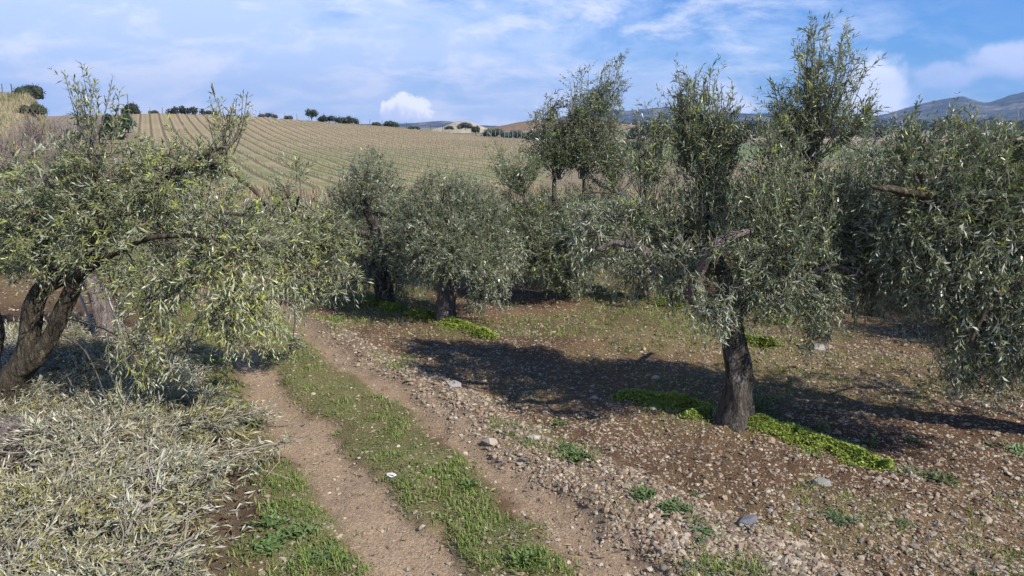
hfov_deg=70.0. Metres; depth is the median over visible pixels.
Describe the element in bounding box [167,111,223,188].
vine row
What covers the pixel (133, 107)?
tree
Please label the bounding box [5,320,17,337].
cut branch
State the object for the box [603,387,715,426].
clover patch
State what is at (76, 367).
cut branch
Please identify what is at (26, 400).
cut branch
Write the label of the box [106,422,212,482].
cut branch
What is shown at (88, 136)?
bare shrub
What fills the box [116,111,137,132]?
tree
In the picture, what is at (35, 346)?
olive tree
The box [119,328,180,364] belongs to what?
cut branch
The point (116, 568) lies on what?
cut branch
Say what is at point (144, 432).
cut branch
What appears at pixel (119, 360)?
cut branch
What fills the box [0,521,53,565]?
cut branch
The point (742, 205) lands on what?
olive tree
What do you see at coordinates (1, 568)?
cut branch
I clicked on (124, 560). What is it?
cut branch
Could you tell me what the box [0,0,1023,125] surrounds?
sky
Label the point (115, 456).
cut branch
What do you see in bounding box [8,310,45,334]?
cut branch
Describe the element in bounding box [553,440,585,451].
weed
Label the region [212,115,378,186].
vine row
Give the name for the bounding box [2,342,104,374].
cut branch
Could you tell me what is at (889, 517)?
stone
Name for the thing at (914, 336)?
weed
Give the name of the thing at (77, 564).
cut branch
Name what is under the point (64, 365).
cut branch
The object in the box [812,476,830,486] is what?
stone
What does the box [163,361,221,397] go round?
cut branch
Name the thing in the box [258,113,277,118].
bush
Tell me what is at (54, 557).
cut branch
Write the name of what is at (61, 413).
cut branch
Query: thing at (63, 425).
cut branch
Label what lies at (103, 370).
cut branch
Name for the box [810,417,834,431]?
weed
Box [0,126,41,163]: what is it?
bare shrub
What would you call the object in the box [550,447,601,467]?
weed
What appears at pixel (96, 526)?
cut branch
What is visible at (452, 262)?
olive tree
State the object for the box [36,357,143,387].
cut branch
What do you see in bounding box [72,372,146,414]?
cut branch
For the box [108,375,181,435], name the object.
cut branch
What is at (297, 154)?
vine row
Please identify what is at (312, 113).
tree
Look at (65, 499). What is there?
cut branch
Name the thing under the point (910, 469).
weed
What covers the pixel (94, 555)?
cut branch
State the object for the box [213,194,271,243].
olive tree
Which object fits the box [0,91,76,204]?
knoll grass
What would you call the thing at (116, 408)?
cut branch
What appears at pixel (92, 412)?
cut branch
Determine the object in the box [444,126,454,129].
bush
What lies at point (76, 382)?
cut branch
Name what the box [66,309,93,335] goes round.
cut branch
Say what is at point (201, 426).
cut branch
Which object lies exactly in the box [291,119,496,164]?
vine row
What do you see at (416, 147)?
vine row
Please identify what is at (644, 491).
weed
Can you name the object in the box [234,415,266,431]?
weed
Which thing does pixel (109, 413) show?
cut branch
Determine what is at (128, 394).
cut branch
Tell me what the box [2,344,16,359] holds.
cut branch
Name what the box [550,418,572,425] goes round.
weed
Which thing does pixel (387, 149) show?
vine row
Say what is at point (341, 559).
grass
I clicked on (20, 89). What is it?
bush
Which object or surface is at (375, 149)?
vine row
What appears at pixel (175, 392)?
cut branch
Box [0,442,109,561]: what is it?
cut branch
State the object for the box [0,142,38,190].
bare shrub
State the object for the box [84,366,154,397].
cut branch
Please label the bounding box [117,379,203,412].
cut branch
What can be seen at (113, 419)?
cut branch
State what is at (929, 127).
woodland
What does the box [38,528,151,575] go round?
cut branch
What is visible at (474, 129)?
bush
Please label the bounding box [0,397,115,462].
cut branch
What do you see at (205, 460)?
cut branch
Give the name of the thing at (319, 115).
wire fence
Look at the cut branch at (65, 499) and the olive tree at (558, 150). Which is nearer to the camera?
the cut branch at (65, 499)
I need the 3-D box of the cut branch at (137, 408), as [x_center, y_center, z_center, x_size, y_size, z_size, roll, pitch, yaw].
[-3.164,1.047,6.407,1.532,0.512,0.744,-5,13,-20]
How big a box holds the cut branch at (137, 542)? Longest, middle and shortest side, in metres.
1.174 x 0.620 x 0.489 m
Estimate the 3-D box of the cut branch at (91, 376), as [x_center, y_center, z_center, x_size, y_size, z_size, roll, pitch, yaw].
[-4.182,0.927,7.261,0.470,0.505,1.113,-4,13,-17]
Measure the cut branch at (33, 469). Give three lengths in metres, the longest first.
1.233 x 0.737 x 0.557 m
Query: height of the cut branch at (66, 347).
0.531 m
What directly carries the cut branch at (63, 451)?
on the ground at (414, 547)
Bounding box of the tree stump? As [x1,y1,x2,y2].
[0,416,31,467]
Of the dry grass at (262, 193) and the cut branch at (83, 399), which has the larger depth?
the dry grass at (262, 193)
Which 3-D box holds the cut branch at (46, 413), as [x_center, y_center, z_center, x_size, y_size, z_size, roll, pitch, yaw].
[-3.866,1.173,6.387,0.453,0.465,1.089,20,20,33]
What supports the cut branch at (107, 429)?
on the ground at (414, 547)
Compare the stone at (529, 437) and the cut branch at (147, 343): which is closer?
the stone at (529, 437)
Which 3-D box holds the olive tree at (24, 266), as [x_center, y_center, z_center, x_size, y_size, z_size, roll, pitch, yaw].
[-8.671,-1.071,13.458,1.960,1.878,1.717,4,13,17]
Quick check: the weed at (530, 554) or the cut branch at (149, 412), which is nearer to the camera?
the weed at (530, 554)
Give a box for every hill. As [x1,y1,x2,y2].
[358,121,496,126]
[428,121,486,132]
[487,118,645,131]
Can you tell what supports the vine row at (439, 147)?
on the ground at (414, 547)
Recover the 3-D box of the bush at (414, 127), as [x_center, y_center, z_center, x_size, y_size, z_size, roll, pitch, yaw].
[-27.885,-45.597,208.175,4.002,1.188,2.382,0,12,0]
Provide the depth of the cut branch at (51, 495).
4.88 m
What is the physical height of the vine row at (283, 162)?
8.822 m
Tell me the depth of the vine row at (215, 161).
111.93 m
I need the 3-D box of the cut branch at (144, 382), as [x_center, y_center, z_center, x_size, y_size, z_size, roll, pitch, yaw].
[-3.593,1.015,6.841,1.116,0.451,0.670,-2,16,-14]
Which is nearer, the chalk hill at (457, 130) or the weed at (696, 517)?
the weed at (696, 517)
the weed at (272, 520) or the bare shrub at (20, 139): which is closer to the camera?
the weed at (272, 520)
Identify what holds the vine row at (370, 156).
on the ground at (414, 547)
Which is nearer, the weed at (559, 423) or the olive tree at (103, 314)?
the weed at (559, 423)
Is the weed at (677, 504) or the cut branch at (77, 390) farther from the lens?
the cut branch at (77, 390)
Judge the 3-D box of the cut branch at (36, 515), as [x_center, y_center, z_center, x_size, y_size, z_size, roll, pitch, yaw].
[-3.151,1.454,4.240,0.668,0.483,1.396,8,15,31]
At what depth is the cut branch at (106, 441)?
5.61 m
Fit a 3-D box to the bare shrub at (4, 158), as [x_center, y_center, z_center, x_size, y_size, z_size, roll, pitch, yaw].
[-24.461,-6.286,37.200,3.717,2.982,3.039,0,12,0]
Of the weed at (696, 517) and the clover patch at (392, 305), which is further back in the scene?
the clover patch at (392, 305)
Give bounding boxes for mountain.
[560,92,1023,127]
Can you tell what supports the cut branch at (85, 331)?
on the ground at (414, 547)
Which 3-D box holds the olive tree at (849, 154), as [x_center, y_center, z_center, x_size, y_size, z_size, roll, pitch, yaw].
[5.042,-0.926,10.254,1.314,2.744,1.584,10,16,39]
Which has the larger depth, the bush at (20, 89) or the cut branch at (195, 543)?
the bush at (20, 89)
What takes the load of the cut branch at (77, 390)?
on the ground at (414, 547)
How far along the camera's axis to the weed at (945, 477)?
5.50 m
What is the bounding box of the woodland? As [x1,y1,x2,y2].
[621,117,1023,130]
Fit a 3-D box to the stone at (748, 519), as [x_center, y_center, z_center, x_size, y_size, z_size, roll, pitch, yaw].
[1.555,1.537,4.829,0.169,0.071,0.101,-9,10,-27]
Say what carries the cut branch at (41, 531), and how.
on the ground at (414, 547)
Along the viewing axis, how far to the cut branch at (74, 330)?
8.65 m
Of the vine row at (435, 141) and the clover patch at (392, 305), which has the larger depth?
the vine row at (435, 141)
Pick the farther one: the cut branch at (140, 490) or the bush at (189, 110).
the bush at (189, 110)
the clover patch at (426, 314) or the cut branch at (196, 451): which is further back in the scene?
the clover patch at (426, 314)
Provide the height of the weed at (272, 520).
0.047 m
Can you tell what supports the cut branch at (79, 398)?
on the ground at (414, 547)
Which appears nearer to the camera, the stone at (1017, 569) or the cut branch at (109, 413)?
the stone at (1017, 569)
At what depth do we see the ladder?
8.90 m
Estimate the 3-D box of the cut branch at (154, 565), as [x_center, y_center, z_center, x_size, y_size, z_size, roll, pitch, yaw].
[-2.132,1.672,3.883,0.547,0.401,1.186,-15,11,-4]
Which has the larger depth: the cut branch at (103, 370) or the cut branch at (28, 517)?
the cut branch at (103, 370)
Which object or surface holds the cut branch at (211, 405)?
on the ground at (414, 547)
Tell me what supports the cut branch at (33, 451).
on the ground at (414, 547)
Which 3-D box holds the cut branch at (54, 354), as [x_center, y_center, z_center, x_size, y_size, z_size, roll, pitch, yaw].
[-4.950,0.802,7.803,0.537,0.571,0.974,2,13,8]
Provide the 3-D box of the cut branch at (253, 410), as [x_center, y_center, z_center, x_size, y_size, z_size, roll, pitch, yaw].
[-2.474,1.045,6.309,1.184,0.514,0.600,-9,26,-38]
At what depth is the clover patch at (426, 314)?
10.12 m
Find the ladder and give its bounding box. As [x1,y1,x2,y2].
[79,287,123,335]
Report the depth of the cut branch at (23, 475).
4.80 m
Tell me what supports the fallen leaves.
on the ground at (414, 547)
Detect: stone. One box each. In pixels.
[387,472,395,477]
[447,380,460,386]
[482,438,498,445]
[519,458,528,461]
[527,434,539,439]
[610,509,618,513]
[738,515,757,524]
[768,437,775,443]
[811,344,825,350]
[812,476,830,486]
[866,539,872,545]
[884,536,893,540]
[886,514,893,520]
[981,516,992,522]
[1014,567,1022,572]
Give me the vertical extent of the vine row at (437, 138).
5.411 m
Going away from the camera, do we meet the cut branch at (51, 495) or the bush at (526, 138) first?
the cut branch at (51, 495)
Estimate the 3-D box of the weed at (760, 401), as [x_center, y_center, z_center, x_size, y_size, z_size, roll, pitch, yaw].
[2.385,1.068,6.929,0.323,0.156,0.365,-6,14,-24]
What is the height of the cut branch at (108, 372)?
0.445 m
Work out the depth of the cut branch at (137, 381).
7.14 m
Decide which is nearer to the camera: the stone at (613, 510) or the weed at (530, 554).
the weed at (530, 554)
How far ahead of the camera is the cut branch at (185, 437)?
5.96 m
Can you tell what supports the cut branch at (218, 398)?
on the ground at (414, 547)
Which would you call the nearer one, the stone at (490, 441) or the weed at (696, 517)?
the weed at (696, 517)
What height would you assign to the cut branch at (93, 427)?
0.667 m
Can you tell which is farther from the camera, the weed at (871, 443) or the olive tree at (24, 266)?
the olive tree at (24, 266)
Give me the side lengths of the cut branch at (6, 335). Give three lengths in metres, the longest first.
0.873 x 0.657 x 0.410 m
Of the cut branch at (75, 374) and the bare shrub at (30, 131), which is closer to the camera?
the cut branch at (75, 374)
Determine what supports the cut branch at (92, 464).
on the ground at (414, 547)
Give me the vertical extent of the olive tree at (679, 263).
3.639 m
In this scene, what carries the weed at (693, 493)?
on the ground at (414, 547)
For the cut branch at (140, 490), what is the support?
on the ground at (414, 547)
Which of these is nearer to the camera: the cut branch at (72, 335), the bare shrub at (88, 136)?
the cut branch at (72, 335)
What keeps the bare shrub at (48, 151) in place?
on the ground at (414, 547)
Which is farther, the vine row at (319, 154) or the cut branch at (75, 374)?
the vine row at (319, 154)
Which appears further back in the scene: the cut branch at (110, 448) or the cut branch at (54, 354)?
the cut branch at (54, 354)
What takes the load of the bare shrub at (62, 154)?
on the ground at (414, 547)
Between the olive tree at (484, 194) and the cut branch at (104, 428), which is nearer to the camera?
the cut branch at (104, 428)
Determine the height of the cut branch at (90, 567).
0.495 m
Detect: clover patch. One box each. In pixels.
[351,291,407,312]
[402,308,435,322]
[433,315,503,342]
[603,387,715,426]
[649,295,687,308]
[725,413,900,471]
[745,332,785,349]
[751,313,792,324]
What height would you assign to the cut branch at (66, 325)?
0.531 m
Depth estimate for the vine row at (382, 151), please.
108.06 m
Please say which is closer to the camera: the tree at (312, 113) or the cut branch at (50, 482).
the cut branch at (50, 482)
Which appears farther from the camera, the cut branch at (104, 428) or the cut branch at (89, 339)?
the cut branch at (89, 339)
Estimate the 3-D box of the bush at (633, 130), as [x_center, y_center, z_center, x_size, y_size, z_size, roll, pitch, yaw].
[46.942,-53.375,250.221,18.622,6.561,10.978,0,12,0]
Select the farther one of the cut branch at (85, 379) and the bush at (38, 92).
the bush at (38, 92)
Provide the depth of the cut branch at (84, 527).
4.49 m
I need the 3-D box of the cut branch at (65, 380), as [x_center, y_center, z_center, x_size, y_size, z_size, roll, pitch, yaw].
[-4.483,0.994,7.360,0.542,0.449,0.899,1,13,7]
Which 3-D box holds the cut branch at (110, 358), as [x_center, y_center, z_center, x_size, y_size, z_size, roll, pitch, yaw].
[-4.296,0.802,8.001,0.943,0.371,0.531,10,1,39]
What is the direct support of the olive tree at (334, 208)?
on the ground at (414, 547)
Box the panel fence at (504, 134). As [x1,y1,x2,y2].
[482,129,525,138]
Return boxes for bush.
[12,87,34,95]
[17,102,49,115]
[21,83,46,99]
[98,114,128,139]
[165,105,206,114]
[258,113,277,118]
[316,113,338,122]
[337,115,358,123]
[372,122,381,125]
[382,121,399,126]
[407,126,420,129]
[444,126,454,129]
[456,122,472,129]
[470,125,479,135]
[481,128,504,136]
[501,129,524,138]
[524,130,542,139]
[613,139,643,151]
[625,123,667,138]
[742,121,778,137]
[825,125,847,137]
[856,126,893,137]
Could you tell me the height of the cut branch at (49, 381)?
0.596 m
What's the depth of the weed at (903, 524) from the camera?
4.87 m
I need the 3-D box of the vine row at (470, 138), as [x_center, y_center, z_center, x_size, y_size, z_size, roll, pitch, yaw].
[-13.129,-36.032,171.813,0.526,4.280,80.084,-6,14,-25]
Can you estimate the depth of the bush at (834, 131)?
277.42 m
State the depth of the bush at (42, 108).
50.58 m
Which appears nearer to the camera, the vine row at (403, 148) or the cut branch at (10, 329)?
the cut branch at (10, 329)
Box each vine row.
[158,111,191,183]
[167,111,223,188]
[176,111,256,189]
[186,114,288,187]
[194,114,317,187]
[206,117,346,183]
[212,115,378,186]
[220,115,406,185]
[233,118,436,184]
[237,114,467,180]
[245,115,498,186]
[257,117,496,182]
[262,116,525,182]
[271,116,511,172]
[284,119,513,167]
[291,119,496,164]
[297,119,532,166]
[307,120,524,164]
[317,121,516,159]
[334,122,528,157]
[335,124,525,159]
[341,121,522,156]
[350,122,523,154]
[360,124,524,152]
[378,126,533,151]
[404,126,528,145]
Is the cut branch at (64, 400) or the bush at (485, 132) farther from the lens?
the bush at (485, 132)
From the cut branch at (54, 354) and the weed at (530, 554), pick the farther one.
the cut branch at (54, 354)
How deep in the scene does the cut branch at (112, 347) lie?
8.23 m
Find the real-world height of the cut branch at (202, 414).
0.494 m
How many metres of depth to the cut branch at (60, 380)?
7.20 m
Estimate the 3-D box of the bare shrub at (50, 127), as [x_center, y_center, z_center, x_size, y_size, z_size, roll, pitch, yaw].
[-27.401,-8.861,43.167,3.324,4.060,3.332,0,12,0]
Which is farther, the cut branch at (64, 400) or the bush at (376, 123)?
the bush at (376, 123)
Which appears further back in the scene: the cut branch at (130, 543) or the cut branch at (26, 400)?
the cut branch at (26, 400)
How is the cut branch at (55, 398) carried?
on the ground at (414, 547)
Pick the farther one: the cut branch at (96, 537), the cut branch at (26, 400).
the cut branch at (26, 400)
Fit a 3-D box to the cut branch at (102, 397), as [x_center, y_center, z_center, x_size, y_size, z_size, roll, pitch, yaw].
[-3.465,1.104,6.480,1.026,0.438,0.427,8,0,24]
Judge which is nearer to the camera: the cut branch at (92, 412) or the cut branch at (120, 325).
the cut branch at (92, 412)
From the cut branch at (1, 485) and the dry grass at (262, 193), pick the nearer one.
the cut branch at (1, 485)
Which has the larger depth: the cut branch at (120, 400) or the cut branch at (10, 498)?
the cut branch at (120, 400)
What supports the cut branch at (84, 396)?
on the ground at (414, 547)
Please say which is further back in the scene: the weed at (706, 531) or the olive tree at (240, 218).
the olive tree at (240, 218)
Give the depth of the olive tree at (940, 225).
5.61 m
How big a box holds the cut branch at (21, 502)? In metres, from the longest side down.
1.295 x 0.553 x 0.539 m
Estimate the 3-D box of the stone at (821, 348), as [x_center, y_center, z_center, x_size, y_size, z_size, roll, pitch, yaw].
[3.658,0.720,8.732,0.201,0.112,0.154,-1,13,-6]
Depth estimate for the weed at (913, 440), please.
6.17 m
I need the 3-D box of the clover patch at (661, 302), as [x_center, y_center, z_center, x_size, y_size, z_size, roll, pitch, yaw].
[2.354,0.175,10.743,0.685,0.214,0.336,8,15,31]
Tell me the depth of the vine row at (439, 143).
136.94 m
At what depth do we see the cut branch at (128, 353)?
8.02 m
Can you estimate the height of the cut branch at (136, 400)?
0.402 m
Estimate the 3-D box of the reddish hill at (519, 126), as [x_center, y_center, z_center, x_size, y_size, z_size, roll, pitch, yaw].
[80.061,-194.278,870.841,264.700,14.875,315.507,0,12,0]
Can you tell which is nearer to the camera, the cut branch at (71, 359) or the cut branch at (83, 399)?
the cut branch at (83, 399)
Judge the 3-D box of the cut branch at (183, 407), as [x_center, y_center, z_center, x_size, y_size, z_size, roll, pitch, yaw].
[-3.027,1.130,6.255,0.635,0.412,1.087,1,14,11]
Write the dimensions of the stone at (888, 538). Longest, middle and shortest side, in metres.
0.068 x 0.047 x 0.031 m
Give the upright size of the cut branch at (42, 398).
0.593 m
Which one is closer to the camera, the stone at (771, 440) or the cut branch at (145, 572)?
the cut branch at (145, 572)
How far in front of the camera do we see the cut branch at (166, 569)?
4.15 m
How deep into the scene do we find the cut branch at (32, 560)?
4.10 m
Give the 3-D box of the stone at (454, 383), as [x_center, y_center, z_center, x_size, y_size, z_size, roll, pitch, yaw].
[-0.577,0.968,7.324,0.144,0.074,0.109,0,13,-13]
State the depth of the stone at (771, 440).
6.10 m
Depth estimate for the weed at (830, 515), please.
4.92 m
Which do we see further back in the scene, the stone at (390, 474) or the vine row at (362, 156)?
the vine row at (362, 156)
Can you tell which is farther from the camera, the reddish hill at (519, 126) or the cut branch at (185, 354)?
the reddish hill at (519, 126)
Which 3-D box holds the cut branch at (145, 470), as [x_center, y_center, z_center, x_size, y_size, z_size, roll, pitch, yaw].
[-2.629,1.386,5.146,1.262,0.509,0.648,-4,13,-17]
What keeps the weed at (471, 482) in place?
on the ground at (414, 547)
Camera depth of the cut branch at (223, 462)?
5.17 m
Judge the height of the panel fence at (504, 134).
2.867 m
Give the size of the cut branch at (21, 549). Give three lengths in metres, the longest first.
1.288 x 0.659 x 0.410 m
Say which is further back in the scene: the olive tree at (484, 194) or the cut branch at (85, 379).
the olive tree at (484, 194)
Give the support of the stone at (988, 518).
on the ground at (414, 547)
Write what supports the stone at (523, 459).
on the ground at (414, 547)
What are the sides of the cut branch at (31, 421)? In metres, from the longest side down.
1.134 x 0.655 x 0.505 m
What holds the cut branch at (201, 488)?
on the ground at (414, 547)
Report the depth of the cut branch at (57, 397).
6.63 m
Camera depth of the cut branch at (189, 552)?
4.19 m
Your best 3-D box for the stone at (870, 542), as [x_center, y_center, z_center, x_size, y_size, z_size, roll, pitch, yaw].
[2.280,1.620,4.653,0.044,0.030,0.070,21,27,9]
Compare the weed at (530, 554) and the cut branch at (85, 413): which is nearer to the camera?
the weed at (530, 554)
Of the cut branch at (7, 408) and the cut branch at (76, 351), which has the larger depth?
the cut branch at (76, 351)
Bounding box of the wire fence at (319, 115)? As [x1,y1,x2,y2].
[141,107,442,130]
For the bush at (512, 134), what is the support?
on the ground at (414, 547)
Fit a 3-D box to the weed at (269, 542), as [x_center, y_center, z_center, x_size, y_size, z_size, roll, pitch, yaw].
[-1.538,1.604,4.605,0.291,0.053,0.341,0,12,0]
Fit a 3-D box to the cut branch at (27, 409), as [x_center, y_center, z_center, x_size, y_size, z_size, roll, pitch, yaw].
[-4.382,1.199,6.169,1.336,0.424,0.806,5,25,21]
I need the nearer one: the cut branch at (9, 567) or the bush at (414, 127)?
the cut branch at (9, 567)
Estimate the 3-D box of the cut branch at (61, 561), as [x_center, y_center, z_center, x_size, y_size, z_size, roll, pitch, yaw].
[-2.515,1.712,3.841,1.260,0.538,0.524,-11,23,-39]
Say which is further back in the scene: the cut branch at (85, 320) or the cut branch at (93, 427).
the cut branch at (85, 320)
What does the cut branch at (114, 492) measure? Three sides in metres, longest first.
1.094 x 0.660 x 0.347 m
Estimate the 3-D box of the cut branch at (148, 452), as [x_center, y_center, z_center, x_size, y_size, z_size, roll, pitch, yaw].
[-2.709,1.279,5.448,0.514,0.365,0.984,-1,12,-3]
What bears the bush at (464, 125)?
on the ground at (414, 547)
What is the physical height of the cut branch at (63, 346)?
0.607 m
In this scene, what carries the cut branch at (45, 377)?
on the ground at (414, 547)
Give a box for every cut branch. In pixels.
[0,342,54,376]
[0,396,27,416]
[0,396,56,450]
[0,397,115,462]
[0,398,53,423]
[0,410,87,459]
[0,418,135,472]
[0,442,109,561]
[0,446,126,517]
[0,450,55,493]
[0,451,98,502]
[0,451,130,508]
[0,451,134,550]
[0,467,157,517]
[0,470,91,541]
[0,474,69,531]
[0,479,98,573]
[0,481,78,545]
[0,483,108,551]
[0,484,12,557]
[0,489,178,572]
[0,494,88,575]
[0,512,42,572]
[0,514,62,575]
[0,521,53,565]
[0,538,71,575]
[0,542,158,575]
[1,381,73,417]
[1,473,105,543]
[1,473,182,566]
[1,502,135,575]
[1,527,158,575]
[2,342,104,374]
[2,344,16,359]
[2,375,73,419]
[2,395,83,420]
[2,438,108,491]
[2,535,53,575]
[3,334,101,369]
[4,309,69,337]
[4,324,17,349]
[4,353,105,375]
[4,399,66,428]
[4,465,199,553]
[4,545,118,575]
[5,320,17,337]
[5,493,144,552]
[6,354,79,378]
[6,466,159,551]
[7,399,71,434]
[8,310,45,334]
[8,388,82,411]
[8,394,95,432]
[8,414,87,475]
[9,471,99,552]
[12,375,69,413]
[12,424,136,465]
[12,545,163,575]
[13,546,130,574]
[18,386,67,419]
[20,395,89,430]
[21,447,166,506]
[22,404,109,459]
[22,503,217,575]
[24,424,174,479]
[26,372,76,449]
[28,369,84,397]
[30,393,162,462]
[30,397,146,449]
[30,423,194,492]
[31,380,95,407]
[31,544,138,574]
[32,369,96,392]
[33,361,56,393]
[33,363,107,406]
[33,367,67,382]
[34,369,82,391]
[35,515,163,573]
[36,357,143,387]
[36,379,159,415]
[36,441,232,501]
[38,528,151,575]
[39,376,228,432]
[39,429,95,462]
[42,305,138,343]
[42,310,95,335]
[42,356,90,390]
[43,340,86,371]
[43,348,85,395]
[43,415,169,468]
[44,343,115,373]
[44,368,102,393]
[44,480,139,563]
[45,372,102,394]
[45,375,148,421]
[46,389,151,446]
[47,393,169,437]
[47,433,165,483]
[48,548,146,575]
[50,324,139,358]
[50,473,148,521]
[51,327,76,353]
[51,391,162,457]
[53,436,171,492]
[54,396,136,447]
[54,470,216,514]
[55,381,128,410]
[55,478,152,552]
[57,325,81,355]
[58,310,94,348]
[60,323,101,356]
[60,359,114,399]
[60,546,170,575]
[61,391,146,462]
[62,327,120,356]
[62,380,239,424]
[62,382,271,458]
[64,364,173,422]
[65,552,170,575]
[65,567,157,575]
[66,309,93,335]
[66,363,135,409]
[67,369,223,413]
[67,373,169,451]
[67,378,114,425]
[67,391,220,439]
[69,477,233,545]
[70,320,135,335]
[70,380,208,416]
[71,314,131,334]
[71,327,122,372]
[72,336,170,377]
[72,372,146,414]
[72,449,246,538]
[73,334,141,368]
[73,435,181,506]
[74,381,205,433]
[74,508,165,575]
[75,328,158,357]
[76,398,181,443]
[77,368,190,403]
[77,438,216,558]
[82,386,223,447]
[82,398,212,450]
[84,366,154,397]
[84,386,139,410]
[85,348,138,387]
[87,339,160,370]
[93,383,170,440]
[96,346,130,369]
[96,371,241,406]
[96,410,203,464]
[98,403,247,452]
[99,337,140,378]
[100,390,166,440]
[103,386,196,463]
[103,549,189,575]
[104,428,240,538]
[106,366,171,388]
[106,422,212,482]
[108,372,197,395]
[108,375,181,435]
[112,360,158,382]
[114,511,243,575]
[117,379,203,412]
[118,414,186,490]
[118,492,209,575]
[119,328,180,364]
[128,366,188,427]
[129,427,256,506]
[130,399,189,445]
[155,323,224,379]
[155,428,302,515]
[155,454,243,526]
[156,392,297,441]
[159,378,259,447]
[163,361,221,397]
[165,357,214,401]
[198,380,238,425]
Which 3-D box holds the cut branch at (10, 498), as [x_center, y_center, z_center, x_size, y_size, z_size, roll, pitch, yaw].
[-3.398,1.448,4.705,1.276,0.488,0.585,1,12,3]
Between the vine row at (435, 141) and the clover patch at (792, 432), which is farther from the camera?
the vine row at (435, 141)
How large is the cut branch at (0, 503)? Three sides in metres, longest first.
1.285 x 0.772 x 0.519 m
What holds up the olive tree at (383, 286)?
on the ground at (414, 547)
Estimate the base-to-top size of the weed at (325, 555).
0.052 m
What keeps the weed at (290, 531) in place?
on the ground at (414, 547)
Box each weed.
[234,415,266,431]
[243,507,294,528]
[245,529,290,558]
[282,517,319,541]
[304,541,339,568]
[455,476,485,490]
[502,545,553,573]
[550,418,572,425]
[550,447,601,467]
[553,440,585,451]
[628,479,655,503]
[654,496,693,521]
[682,513,708,525]
[687,520,725,540]
[689,492,706,498]
[753,392,780,412]
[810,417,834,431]
[818,506,861,525]
[862,433,879,446]
[884,463,929,476]
[890,518,913,529]
[900,334,919,339]
[905,436,924,443]
[918,466,963,487]
[981,437,1023,457]
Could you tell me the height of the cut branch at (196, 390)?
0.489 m
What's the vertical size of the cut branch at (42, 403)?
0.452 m
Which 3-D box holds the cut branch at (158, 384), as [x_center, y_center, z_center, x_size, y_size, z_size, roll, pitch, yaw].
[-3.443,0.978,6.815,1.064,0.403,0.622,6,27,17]
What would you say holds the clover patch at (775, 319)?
on the ground at (414, 547)
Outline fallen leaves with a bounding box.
[0,332,268,575]
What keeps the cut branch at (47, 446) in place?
on the ground at (414, 547)
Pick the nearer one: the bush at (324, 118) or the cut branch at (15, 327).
the cut branch at (15, 327)
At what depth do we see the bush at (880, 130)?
279.53 m
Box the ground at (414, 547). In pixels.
[0,97,1023,575]
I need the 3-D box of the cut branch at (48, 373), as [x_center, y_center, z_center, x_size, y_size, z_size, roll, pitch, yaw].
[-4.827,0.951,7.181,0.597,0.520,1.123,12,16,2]
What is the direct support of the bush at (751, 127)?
on the ground at (414, 547)
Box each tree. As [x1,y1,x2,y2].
[0,60,373,422]
[0,173,197,350]
[0,180,73,273]
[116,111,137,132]
[120,101,140,113]
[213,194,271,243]
[305,108,318,120]
[312,191,366,262]
[315,143,415,305]
[362,160,529,321]
[448,173,507,270]
[481,49,652,301]
[548,8,906,432]
[616,225,669,301]
[714,173,781,268]
[823,128,904,316]
[847,92,1023,416]
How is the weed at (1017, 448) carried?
on the ground at (414, 547)
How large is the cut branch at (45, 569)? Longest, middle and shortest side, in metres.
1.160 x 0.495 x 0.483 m
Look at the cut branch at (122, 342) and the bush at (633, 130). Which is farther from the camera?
the bush at (633, 130)
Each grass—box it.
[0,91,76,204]
[0,134,890,245]
[19,235,1023,575]
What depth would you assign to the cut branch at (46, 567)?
3.88 m
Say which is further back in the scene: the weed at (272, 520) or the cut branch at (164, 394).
the cut branch at (164, 394)
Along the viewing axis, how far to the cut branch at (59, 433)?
5.56 m
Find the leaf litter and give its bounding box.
[1,256,1023,575]
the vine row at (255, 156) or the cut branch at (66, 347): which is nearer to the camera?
the cut branch at (66, 347)
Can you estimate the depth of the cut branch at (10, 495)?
4.73 m
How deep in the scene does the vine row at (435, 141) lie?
147.84 m
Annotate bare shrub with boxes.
[0,118,40,163]
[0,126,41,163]
[0,138,71,190]
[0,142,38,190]
[1,106,52,156]
[1,137,72,186]
[18,106,74,163]
[42,132,82,176]
[48,119,87,153]
[71,114,102,146]
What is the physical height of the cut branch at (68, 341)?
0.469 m
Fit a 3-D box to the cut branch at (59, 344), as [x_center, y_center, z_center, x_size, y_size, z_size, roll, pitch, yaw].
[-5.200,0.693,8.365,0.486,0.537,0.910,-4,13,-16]
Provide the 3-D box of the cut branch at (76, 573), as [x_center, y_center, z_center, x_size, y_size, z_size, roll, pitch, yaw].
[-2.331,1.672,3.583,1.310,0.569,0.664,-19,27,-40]
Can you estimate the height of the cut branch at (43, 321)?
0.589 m
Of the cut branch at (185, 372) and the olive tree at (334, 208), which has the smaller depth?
the cut branch at (185, 372)
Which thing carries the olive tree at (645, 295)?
on the ground at (414, 547)
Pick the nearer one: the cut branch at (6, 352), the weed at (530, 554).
the weed at (530, 554)
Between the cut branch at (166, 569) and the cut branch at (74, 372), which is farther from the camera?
the cut branch at (74, 372)
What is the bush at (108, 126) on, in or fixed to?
on the ground at (414, 547)
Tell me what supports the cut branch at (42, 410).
on the ground at (414, 547)
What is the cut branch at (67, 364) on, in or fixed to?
on the ground at (414, 547)
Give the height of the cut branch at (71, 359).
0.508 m

